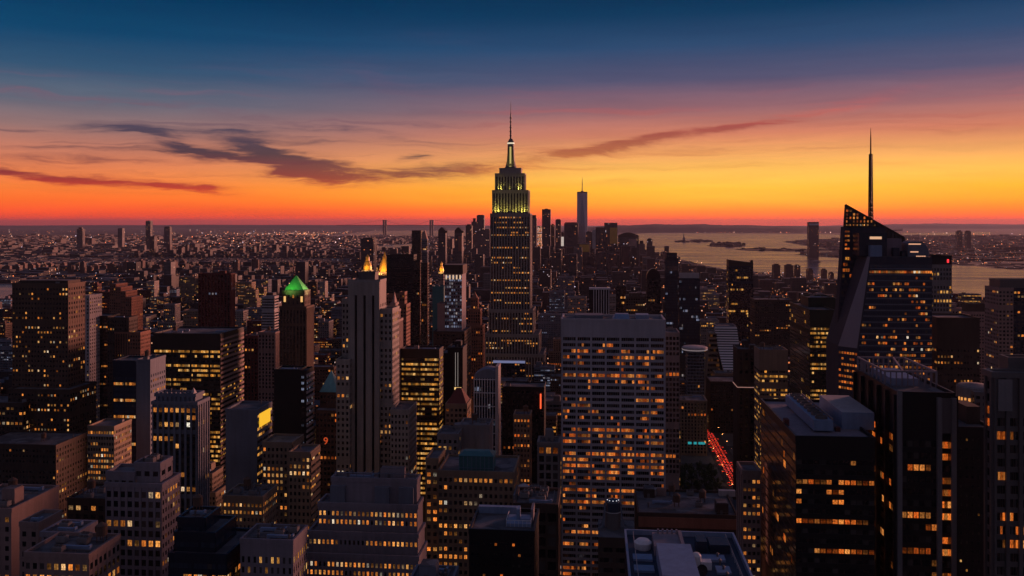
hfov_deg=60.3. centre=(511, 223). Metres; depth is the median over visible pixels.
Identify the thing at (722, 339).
swooping tower
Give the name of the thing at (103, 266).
housing tower
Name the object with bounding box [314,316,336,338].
brick block
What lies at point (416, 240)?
skyline tower
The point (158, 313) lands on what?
brick block
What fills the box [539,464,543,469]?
window
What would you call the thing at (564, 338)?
remaining windows
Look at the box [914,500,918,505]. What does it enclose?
window
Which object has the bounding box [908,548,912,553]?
window
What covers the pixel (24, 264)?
housing tower
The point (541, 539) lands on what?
window
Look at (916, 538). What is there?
window
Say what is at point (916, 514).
window
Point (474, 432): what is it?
concrete block
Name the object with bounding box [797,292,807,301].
stone block
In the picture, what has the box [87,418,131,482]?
office block
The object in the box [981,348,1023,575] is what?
ribbed tower
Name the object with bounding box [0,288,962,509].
midtown blocks
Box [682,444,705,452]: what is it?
remaining windows
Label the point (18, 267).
housing tower
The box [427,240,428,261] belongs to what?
remaining windows
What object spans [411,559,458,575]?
block
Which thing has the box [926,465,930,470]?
window
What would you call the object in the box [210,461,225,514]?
brick block
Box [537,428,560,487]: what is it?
stone block
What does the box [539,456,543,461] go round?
window
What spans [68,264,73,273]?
housing tower
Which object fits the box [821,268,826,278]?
riverside block
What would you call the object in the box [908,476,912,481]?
window
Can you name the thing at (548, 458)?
window
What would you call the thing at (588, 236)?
skyline tower
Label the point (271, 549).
stone block
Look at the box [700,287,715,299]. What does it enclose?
stone block
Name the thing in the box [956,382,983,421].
drum building
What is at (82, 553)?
brick block
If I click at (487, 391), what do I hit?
grid tower
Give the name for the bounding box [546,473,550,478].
window
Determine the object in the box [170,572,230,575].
remaining windows
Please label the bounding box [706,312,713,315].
concrete block
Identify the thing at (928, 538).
window
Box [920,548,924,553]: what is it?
window
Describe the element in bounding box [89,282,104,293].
brick block
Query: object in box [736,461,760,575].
slim block
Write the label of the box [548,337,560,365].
brick block
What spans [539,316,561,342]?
remaining windows
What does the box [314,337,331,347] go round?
brick block
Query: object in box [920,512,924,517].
window
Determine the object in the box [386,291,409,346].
terraced tower
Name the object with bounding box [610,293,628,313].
stone block
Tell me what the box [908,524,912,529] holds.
window
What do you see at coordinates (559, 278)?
remaining windows
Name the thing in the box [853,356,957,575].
black block
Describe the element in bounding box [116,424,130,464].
remaining windows
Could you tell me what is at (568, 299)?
remaining windows
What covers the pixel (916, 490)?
window
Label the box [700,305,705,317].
concrete block
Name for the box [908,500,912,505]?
window
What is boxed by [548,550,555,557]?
window
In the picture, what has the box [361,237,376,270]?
block
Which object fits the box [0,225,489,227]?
eastern hills
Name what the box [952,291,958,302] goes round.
brick block
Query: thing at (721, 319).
brick block
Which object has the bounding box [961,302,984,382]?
office block
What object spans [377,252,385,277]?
gilded tower
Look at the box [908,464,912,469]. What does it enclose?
window
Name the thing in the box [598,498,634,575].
turret building
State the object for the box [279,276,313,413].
stone skyscraper
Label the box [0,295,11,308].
stone block
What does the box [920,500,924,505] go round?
window
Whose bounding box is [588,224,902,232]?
shore hills
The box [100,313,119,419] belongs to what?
black tower
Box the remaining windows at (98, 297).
[92,297,98,420]
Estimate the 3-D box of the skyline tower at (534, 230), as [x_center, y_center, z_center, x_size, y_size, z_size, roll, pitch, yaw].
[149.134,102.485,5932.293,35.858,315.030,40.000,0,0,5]
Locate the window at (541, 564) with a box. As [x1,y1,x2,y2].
[539,561,544,569]
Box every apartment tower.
[151,388,209,513]
[244,332,257,400]
[258,326,279,416]
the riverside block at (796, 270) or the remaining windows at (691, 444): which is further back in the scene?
the riverside block at (796, 270)
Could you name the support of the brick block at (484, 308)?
on the ground
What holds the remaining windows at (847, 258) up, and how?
in the crystal tower at (883, 307)
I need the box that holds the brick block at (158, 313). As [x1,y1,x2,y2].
[143,309,162,319]
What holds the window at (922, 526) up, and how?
in the black block at (914, 432)
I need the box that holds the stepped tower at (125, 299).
[110,282,142,329]
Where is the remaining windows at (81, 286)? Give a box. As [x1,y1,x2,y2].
[0,286,94,510]
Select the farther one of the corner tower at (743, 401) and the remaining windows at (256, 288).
the remaining windows at (256, 288)
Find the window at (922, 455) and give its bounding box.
[920,453,924,458]
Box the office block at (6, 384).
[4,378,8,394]
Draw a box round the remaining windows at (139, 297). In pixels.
[138,297,140,326]
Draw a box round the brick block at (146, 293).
[137,287,150,300]
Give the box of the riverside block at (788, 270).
[784,264,792,277]
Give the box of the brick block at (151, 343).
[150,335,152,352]
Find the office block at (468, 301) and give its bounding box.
[467,298,470,305]
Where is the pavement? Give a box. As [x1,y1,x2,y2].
[537,320,732,499]
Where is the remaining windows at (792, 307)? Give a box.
[790,305,828,398]
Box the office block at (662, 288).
[660,277,663,299]
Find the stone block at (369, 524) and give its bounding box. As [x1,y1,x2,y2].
[307,466,427,575]
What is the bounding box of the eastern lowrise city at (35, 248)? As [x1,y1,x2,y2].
[0,233,465,294]
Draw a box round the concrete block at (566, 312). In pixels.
[549,311,567,313]
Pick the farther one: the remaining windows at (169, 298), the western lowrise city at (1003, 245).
the western lowrise city at (1003, 245)
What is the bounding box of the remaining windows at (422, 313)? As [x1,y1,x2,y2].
[421,264,428,345]
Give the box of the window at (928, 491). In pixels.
[926,489,930,494]
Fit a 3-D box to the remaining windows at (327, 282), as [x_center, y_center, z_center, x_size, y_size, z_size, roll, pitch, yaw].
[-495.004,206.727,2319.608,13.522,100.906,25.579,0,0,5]
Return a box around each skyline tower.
[77,227,84,248]
[118,228,124,246]
[146,221,152,247]
[164,226,171,247]
[412,230,422,259]
[421,230,428,261]
[466,224,472,251]
[471,218,476,247]
[477,215,484,253]
[484,229,489,256]
[532,215,536,245]
[537,226,541,247]
[542,209,550,247]
[551,224,554,245]
[555,219,560,248]
[561,232,563,245]
[564,222,577,246]
[577,181,587,242]
[577,243,589,271]
[586,231,591,245]
[592,227,605,256]
[604,223,616,253]
[618,232,638,263]
[639,241,644,263]
[647,238,651,245]
[647,246,654,258]
[807,222,818,256]
[955,230,961,247]
[964,231,970,248]
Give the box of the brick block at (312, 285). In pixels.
[308,279,319,298]
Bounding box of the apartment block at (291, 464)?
[262,433,320,548]
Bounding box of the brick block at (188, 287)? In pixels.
[180,274,197,300]
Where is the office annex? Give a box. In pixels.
[0,394,29,433]
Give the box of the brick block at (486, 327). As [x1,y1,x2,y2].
[482,323,487,332]
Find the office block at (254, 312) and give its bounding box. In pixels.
[245,307,261,319]
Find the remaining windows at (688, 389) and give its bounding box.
[687,353,703,393]
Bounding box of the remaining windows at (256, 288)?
[256,288,266,305]
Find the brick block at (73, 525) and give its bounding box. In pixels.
[39,519,97,540]
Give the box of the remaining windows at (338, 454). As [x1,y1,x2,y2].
[337,302,415,473]
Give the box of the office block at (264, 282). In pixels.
[252,278,271,291]
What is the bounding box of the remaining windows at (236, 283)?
[236,283,255,302]
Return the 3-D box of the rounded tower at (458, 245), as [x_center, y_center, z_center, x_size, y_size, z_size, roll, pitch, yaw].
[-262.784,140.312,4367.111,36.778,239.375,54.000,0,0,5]
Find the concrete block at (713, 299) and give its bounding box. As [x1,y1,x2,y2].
[706,292,718,307]
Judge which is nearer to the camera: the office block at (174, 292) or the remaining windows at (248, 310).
the remaining windows at (248, 310)
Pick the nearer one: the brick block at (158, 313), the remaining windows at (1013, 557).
the remaining windows at (1013, 557)
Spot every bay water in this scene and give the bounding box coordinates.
[329,230,465,236]
[903,232,991,234]
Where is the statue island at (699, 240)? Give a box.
[674,239,712,241]
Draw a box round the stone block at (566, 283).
[559,274,575,309]
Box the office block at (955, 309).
[952,304,968,314]
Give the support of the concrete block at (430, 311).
on the ground
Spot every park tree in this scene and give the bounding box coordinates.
[680,464,686,474]
[680,472,689,480]
[687,468,697,485]
[696,461,703,476]
[706,469,719,482]
[707,464,714,474]
[708,478,724,488]
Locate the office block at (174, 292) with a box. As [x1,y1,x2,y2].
[167,288,179,296]
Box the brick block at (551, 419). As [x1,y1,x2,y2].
[546,410,560,435]
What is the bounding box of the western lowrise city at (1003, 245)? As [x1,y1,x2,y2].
[753,234,1023,271]
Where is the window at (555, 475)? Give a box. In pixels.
[553,473,557,478]
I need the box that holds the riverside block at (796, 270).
[794,264,799,276]
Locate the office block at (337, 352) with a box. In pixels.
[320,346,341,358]
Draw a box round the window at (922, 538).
[920,536,924,541]
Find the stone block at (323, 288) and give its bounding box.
[320,279,327,297]
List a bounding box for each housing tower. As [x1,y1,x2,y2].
[3,264,11,269]
[13,264,22,270]
[20,262,27,267]
[28,264,34,269]
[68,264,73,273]
[75,262,79,268]
[80,261,86,272]
[87,266,93,272]
[92,264,100,269]
[99,264,106,268]
[107,263,115,272]
[118,265,122,272]
[123,261,127,272]
[136,259,144,269]
[213,262,220,267]
[234,259,239,271]
[251,258,258,267]
[313,260,320,268]
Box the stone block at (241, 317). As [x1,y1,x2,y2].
[235,309,247,333]
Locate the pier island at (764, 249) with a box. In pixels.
[736,247,829,250]
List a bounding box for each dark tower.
[468,503,538,575]
[502,381,545,483]
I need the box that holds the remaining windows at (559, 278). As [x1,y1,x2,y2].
[559,278,574,309]
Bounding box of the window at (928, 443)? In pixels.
[926,441,930,446]
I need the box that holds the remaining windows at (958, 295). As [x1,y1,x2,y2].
[958,295,980,302]
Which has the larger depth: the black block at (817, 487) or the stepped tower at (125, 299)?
the stepped tower at (125, 299)
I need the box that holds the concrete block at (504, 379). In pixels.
[501,375,527,411]
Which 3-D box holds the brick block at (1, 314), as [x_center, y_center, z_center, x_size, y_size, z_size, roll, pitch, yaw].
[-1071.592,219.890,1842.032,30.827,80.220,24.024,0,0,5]
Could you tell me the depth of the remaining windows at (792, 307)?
809.96 m
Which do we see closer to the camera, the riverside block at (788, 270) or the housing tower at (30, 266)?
the riverside block at (788, 270)
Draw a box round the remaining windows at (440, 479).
[439,461,486,573]
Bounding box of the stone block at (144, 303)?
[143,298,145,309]
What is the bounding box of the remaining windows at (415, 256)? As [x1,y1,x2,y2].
[389,256,416,340]
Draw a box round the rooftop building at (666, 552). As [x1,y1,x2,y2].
[624,529,752,575]
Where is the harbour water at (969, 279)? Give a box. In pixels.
[617,233,1023,296]
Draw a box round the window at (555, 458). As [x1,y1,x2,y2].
[553,456,557,461]
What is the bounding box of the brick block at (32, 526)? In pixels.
[19,509,62,575]
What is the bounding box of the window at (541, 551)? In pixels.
[539,549,544,557]
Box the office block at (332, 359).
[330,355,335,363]
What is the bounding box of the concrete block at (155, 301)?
[150,296,168,308]
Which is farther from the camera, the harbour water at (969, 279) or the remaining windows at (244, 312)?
the harbour water at (969, 279)
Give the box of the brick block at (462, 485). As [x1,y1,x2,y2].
[425,448,519,575]
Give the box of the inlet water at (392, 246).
[378,244,411,249]
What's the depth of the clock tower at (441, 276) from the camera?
1619.61 m
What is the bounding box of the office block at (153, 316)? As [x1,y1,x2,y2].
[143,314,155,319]
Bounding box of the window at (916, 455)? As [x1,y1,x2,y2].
[914,453,918,458]
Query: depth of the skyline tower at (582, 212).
5855.40 m
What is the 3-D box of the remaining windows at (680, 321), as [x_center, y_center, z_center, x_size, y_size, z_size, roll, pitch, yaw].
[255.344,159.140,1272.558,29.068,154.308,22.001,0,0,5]
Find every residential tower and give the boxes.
[433,263,470,397]
[985,278,1023,368]
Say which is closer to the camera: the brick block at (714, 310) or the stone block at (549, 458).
the stone block at (549, 458)
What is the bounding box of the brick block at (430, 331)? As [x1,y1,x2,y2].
[429,324,431,339]
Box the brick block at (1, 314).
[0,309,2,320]
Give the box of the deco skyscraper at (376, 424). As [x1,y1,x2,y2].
[336,271,416,473]
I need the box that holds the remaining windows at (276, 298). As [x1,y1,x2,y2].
[262,298,277,329]
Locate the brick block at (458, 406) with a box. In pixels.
[445,388,470,425]
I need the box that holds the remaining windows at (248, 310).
[248,310,261,318]
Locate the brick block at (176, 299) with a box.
[168,296,185,305]
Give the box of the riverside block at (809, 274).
[806,268,812,280]
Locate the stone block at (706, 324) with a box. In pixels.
[700,315,718,368]
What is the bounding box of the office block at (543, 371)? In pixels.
[534,361,554,387]
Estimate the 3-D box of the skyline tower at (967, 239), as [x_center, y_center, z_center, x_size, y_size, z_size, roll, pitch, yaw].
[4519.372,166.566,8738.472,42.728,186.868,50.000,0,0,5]
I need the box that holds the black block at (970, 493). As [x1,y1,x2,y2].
[958,400,983,575]
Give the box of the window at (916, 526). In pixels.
[914,524,918,529]
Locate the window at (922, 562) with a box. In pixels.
[920,560,924,565]
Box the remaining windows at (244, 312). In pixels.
[235,312,246,329]
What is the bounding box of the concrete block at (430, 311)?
[430,302,431,321]
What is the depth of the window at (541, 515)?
335.34 m
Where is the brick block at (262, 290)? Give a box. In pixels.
[256,285,266,306]
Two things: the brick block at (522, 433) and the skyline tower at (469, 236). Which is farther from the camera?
the skyline tower at (469, 236)
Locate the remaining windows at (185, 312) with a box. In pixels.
[185,312,196,324]
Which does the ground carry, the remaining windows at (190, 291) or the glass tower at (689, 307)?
the glass tower at (689, 307)
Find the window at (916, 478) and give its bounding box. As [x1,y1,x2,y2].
[914,476,918,481]
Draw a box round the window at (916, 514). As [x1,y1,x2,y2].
[914,512,918,517]
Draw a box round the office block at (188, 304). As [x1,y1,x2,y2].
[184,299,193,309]
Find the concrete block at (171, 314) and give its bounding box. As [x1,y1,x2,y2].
[157,301,182,329]
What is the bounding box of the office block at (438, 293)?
[432,285,444,345]
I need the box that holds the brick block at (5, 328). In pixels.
[0,320,11,337]
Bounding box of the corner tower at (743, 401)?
[733,340,754,499]
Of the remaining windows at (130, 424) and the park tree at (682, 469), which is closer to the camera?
the remaining windows at (130, 424)
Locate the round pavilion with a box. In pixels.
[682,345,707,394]
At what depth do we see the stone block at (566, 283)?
2281.04 m
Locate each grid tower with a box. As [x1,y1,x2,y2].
[474,363,500,454]
[666,327,679,488]
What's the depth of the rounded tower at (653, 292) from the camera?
1484.08 m
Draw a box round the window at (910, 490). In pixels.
[908,488,912,493]
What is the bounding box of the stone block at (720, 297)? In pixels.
[716,293,721,301]
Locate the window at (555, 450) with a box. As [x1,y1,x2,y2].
[553,448,557,453]
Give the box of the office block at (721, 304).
[719,302,724,307]
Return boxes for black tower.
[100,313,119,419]
[274,365,314,443]
[386,251,416,344]
[443,340,466,425]
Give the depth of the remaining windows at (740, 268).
1470.59 m
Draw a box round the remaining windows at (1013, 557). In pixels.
[997,418,1023,574]
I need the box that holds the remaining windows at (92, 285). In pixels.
[89,285,100,293]
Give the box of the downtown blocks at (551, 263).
[126,236,836,313]
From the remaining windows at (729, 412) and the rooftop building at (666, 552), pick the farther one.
the remaining windows at (729, 412)
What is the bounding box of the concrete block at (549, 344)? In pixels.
[542,338,552,351]
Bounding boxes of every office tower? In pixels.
[112,350,165,463]
[401,345,442,521]
[589,287,609,313]
[789,294,835,398]
[929,254,951,312]
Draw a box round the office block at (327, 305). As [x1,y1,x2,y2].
[322,299,340,313]
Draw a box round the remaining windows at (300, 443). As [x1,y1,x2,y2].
[264,443,319,522]
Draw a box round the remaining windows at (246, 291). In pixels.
[244,291,260,307]
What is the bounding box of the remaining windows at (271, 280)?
[257,280,271,291]
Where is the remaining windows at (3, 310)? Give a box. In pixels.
[3,310,11,321]
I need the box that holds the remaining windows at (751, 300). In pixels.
[751,300,789,356]
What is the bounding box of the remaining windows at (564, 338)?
[563,337,663,575]
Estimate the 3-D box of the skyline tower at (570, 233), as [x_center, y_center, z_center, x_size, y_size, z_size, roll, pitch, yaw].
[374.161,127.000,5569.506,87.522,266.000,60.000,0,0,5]
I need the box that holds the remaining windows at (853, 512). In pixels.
[762,408,873,575]
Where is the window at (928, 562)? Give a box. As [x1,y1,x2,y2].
[926,560,930,565]
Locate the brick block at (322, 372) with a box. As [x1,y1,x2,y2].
[314,364,335,399]
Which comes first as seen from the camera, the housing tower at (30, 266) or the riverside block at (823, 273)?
the riverside block at (823, 273)
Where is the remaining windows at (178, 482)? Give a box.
[163,482,178,573]
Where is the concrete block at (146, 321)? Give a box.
[143,315,155,327]
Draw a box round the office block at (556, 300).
[549,290,564,310]
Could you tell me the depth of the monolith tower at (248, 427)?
538.28 m
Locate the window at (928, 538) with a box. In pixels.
[926,536,930,541]
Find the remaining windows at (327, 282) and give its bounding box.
[322,282,327,297]
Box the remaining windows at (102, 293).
[102,293,109,311]
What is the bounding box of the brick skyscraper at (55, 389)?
[0,279,95,518]
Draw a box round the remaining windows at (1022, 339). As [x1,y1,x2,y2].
[985,289,1023,367]
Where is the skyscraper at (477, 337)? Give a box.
[467,292,484,417]
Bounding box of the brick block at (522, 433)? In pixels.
[513,405,531,484]
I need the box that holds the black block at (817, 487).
[760,393,875,575]
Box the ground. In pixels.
[0,226,1023,497]
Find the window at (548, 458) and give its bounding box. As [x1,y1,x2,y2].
[546,456,550,461]
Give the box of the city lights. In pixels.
[4,230,1022,294]
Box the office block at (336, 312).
[331,307,341,336]
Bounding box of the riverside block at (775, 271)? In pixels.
[772,264,779,278]
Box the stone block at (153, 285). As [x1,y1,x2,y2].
[146,280,158,296]
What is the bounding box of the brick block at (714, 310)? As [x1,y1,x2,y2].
[708,308,718,312]
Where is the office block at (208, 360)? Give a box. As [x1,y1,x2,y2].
[153,325,243,481]
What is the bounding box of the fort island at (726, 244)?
[707,241,744,246]
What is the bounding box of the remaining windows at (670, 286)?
[667,274,676,326]
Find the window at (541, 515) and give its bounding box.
[539,513,544,520]
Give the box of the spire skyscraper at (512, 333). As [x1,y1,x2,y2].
[485,113,545,380]
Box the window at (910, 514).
[908,512,912,517]
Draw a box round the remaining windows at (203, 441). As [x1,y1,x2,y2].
[203,441,203,500]
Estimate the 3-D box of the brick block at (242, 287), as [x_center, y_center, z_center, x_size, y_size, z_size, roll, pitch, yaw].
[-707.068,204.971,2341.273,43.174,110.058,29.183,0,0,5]
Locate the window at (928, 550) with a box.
[926,548,930,553]
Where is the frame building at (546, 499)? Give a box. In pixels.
[513,485,560,575]
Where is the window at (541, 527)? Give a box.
[539,525,544,533]
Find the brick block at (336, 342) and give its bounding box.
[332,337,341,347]
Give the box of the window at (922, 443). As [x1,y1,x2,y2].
[920,441,924,446]
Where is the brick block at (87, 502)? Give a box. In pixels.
[66,478,104,531]
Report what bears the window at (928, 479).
in the black block at (914, 432)
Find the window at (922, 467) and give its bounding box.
[920,465,924,470]
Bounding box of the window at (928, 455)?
[926,453,930,458]
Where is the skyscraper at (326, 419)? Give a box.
[316,371,335,498]
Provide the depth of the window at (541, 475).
520.65 m
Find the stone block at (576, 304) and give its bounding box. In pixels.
[568,296,585,313]
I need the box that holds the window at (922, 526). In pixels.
[920,524,924,529]
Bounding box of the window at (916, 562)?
[914,560,918,565]
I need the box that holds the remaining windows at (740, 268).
[726,266,752,342]
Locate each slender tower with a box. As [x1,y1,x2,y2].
[413,260,421,345]
[421,262,428,345]
[664,252,678,328]
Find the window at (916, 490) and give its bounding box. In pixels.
[914,488,918,493]
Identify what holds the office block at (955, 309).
on the ground
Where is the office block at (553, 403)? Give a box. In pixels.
[546,395,560,432]
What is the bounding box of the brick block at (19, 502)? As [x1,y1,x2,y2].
[0,477,59,575]
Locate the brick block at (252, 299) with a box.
[244,289,260,308]
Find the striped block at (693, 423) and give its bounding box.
[680,395,706,455]
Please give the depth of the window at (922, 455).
288.59 m
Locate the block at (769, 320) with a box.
[750,295,792,356]
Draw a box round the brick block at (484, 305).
[480,304,488,316]
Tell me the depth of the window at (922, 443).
288.59 m
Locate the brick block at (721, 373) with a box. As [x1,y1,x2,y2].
[712,370,732,375]
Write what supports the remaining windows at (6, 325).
in the brick block at (5, 328)
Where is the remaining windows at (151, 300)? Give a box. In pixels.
[150,298,168,308]
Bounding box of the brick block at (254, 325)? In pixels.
[247,319,261,333]
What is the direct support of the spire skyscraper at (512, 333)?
on the ground
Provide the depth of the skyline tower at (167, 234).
8867.48 m
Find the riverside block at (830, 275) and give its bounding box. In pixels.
[828,272,833,279]
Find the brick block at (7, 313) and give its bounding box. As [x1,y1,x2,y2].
[3,307,11,321]
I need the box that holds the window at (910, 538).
[908,536,912,541]
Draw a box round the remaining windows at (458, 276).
[434,276,470,391]
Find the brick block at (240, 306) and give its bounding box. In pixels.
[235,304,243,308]
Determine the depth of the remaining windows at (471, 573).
271.63 m
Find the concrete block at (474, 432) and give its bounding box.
[437,412,492,457]
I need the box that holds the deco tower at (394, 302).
[390,292,402,400]
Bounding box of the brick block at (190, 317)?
[183,309,197,325]
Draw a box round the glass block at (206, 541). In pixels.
[168,494,250,575]
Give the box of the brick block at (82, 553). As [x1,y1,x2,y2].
[23,522,120,575]
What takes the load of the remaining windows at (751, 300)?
in the block at (769, 320)
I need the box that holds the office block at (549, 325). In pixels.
[538,312,565,346]
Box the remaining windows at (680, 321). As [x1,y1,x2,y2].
[678,280,699,378]
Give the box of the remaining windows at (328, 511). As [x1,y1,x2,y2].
[307,511,411,575]
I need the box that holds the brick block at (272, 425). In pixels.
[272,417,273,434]
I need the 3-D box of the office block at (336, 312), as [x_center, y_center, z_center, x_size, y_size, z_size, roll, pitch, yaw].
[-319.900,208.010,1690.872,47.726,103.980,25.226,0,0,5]
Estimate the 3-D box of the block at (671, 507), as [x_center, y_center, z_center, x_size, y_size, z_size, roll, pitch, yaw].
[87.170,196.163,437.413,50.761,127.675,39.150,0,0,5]
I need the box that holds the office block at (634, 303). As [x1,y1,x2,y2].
[625,293,644,313]
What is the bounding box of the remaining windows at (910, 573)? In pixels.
[872,426,935,575]
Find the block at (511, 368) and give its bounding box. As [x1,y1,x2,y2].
[493,357,525,376]
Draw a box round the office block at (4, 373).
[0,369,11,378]
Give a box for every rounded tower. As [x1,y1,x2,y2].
[438,227,446,271]
[455,227,462,263]
[616,282,625,312]
[646,268,660,313]
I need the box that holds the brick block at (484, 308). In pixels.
[480,307,486,316]
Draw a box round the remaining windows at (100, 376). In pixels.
[100,376,106,419]
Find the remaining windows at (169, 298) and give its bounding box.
[169,298,183,305]
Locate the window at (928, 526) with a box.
[926,524,930,529]
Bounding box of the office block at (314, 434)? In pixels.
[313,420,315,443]
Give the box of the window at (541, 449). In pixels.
[539,447,543,452]
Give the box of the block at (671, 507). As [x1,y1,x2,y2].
[634,482,735,535]
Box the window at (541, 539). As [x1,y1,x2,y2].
[539,537,544,545]
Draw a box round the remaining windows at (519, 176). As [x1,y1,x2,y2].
[486,176,542,380]
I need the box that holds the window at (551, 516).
[548,513,555,521]
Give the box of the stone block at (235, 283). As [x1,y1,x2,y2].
[235,274,236,296]
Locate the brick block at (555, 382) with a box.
[550,373,560,395]
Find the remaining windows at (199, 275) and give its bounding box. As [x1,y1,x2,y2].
[199,275,219,326]
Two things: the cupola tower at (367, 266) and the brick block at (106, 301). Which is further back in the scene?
the brick block at (106, 301)
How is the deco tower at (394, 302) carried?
on the ground
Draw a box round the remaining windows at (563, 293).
[550,293,563,310]
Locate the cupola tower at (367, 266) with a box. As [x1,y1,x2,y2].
[362,254,372,270]
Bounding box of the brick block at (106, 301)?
[98,289,109,312]
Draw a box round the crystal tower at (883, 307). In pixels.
[826,129,931,397]
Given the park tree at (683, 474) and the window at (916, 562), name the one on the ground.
the park tree at (683, 474)
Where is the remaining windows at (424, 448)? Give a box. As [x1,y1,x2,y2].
[402,357,441,493]
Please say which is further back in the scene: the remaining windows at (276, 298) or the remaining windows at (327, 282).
the remaining windows at (327, 282)
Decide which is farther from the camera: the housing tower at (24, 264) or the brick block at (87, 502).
the housing tower at (24, 264)
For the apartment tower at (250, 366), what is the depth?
971.04 m
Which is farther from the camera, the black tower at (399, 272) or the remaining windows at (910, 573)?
the black tower at (399, 272)
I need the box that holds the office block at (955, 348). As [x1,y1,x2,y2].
[932,313,979,395]
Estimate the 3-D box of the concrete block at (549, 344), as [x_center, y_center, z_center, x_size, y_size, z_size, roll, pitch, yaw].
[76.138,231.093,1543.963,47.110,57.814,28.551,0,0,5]
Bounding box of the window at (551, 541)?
[548,538,555,545]
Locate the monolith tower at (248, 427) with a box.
[225,401,271,491]
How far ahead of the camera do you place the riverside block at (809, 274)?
3796.63 m
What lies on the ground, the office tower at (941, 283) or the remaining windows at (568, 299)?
the office tower at (941, 283)
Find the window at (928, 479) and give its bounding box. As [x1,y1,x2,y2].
[926,477,930,482]
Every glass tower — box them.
[261,295,278,329]
[678,273,699,379]
[726,259,752,343]
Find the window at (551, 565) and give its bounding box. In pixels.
[548,562,555,569]
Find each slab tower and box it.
[85,293,101,421]
[197,270,235,326]
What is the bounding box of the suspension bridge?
[336,220,466,234]
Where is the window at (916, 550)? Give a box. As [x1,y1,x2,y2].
[914,548,918,553]
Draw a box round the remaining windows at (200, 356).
[154,339,242,481]
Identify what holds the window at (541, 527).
in the frame building at (546, 499)
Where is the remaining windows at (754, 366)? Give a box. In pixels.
[754,366,760,468]
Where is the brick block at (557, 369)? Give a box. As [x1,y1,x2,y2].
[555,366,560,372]
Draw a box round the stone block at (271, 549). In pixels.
[239,522,307,575]
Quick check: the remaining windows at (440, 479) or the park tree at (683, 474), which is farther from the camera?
the park tree at (683, 474)
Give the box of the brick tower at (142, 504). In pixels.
[104,453,180,575]
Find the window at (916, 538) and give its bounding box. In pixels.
[914,536,918,541]
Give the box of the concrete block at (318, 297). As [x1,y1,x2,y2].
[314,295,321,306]
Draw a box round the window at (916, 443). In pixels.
[914,441,918,446]
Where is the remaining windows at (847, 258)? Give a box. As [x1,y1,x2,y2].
[845,224,931,379]
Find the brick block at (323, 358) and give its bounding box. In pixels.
[314,350,329,363]
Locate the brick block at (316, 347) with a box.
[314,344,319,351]
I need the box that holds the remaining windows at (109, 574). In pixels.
[26,571,110,575]
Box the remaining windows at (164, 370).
[151,370,164,451]
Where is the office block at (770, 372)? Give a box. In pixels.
[754,341,787,469]
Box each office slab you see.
[107,315,150,417]
[561,313,665,575]
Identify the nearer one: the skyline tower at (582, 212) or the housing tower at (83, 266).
the housing tower at (83, 266)
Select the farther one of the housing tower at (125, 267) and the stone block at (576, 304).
the housing tower at (125, 267)
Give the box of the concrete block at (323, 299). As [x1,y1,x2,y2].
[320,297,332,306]
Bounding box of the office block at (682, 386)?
[680,377,684,394]
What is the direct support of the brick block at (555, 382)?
on the ground
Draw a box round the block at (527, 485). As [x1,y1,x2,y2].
[513,483,539,500]
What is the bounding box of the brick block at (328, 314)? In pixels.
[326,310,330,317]
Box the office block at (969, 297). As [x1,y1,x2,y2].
[957,292,980,302]
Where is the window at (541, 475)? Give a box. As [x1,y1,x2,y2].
[539,473,543,478]
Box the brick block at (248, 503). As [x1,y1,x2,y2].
[222,476,277,527]
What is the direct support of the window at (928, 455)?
in the black block at (914, 432)
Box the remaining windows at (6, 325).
[2,325,10,335]
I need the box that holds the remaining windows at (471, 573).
[471,573,525,575]
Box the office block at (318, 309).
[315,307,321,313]
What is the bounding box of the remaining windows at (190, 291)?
[180,278,197,300]
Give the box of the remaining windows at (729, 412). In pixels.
[711,412,732,431]
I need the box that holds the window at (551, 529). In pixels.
[548,525,555,533]
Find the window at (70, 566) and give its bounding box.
[68,564,72,569]
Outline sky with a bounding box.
[0,0,1023,225]
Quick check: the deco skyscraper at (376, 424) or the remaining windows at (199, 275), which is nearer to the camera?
the deco skyscraper at (376, 424)
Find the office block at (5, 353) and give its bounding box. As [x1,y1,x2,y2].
[0,338,11,370]
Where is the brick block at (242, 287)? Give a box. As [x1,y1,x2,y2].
[236,280,255,302]
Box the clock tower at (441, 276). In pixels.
[438,261,444,284]
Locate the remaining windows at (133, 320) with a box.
[108,320,148,415]
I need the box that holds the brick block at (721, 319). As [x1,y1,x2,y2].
[717,316,725,322]
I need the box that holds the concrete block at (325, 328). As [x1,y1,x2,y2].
[318,318,332,337]
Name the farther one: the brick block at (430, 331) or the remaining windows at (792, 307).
the brick block at (430, 331)
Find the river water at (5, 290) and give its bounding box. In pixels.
[0,284,11,297]
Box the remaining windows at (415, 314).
[414,262,420,344]
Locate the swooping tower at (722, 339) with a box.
[704,323,738,433]
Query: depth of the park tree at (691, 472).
872.37 m
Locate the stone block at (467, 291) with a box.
[466,286,469,305]
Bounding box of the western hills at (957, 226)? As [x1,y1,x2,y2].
[819,223,1023,228]
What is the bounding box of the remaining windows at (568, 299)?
[568,299,585,313]
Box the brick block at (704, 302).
[700,300,707,311]

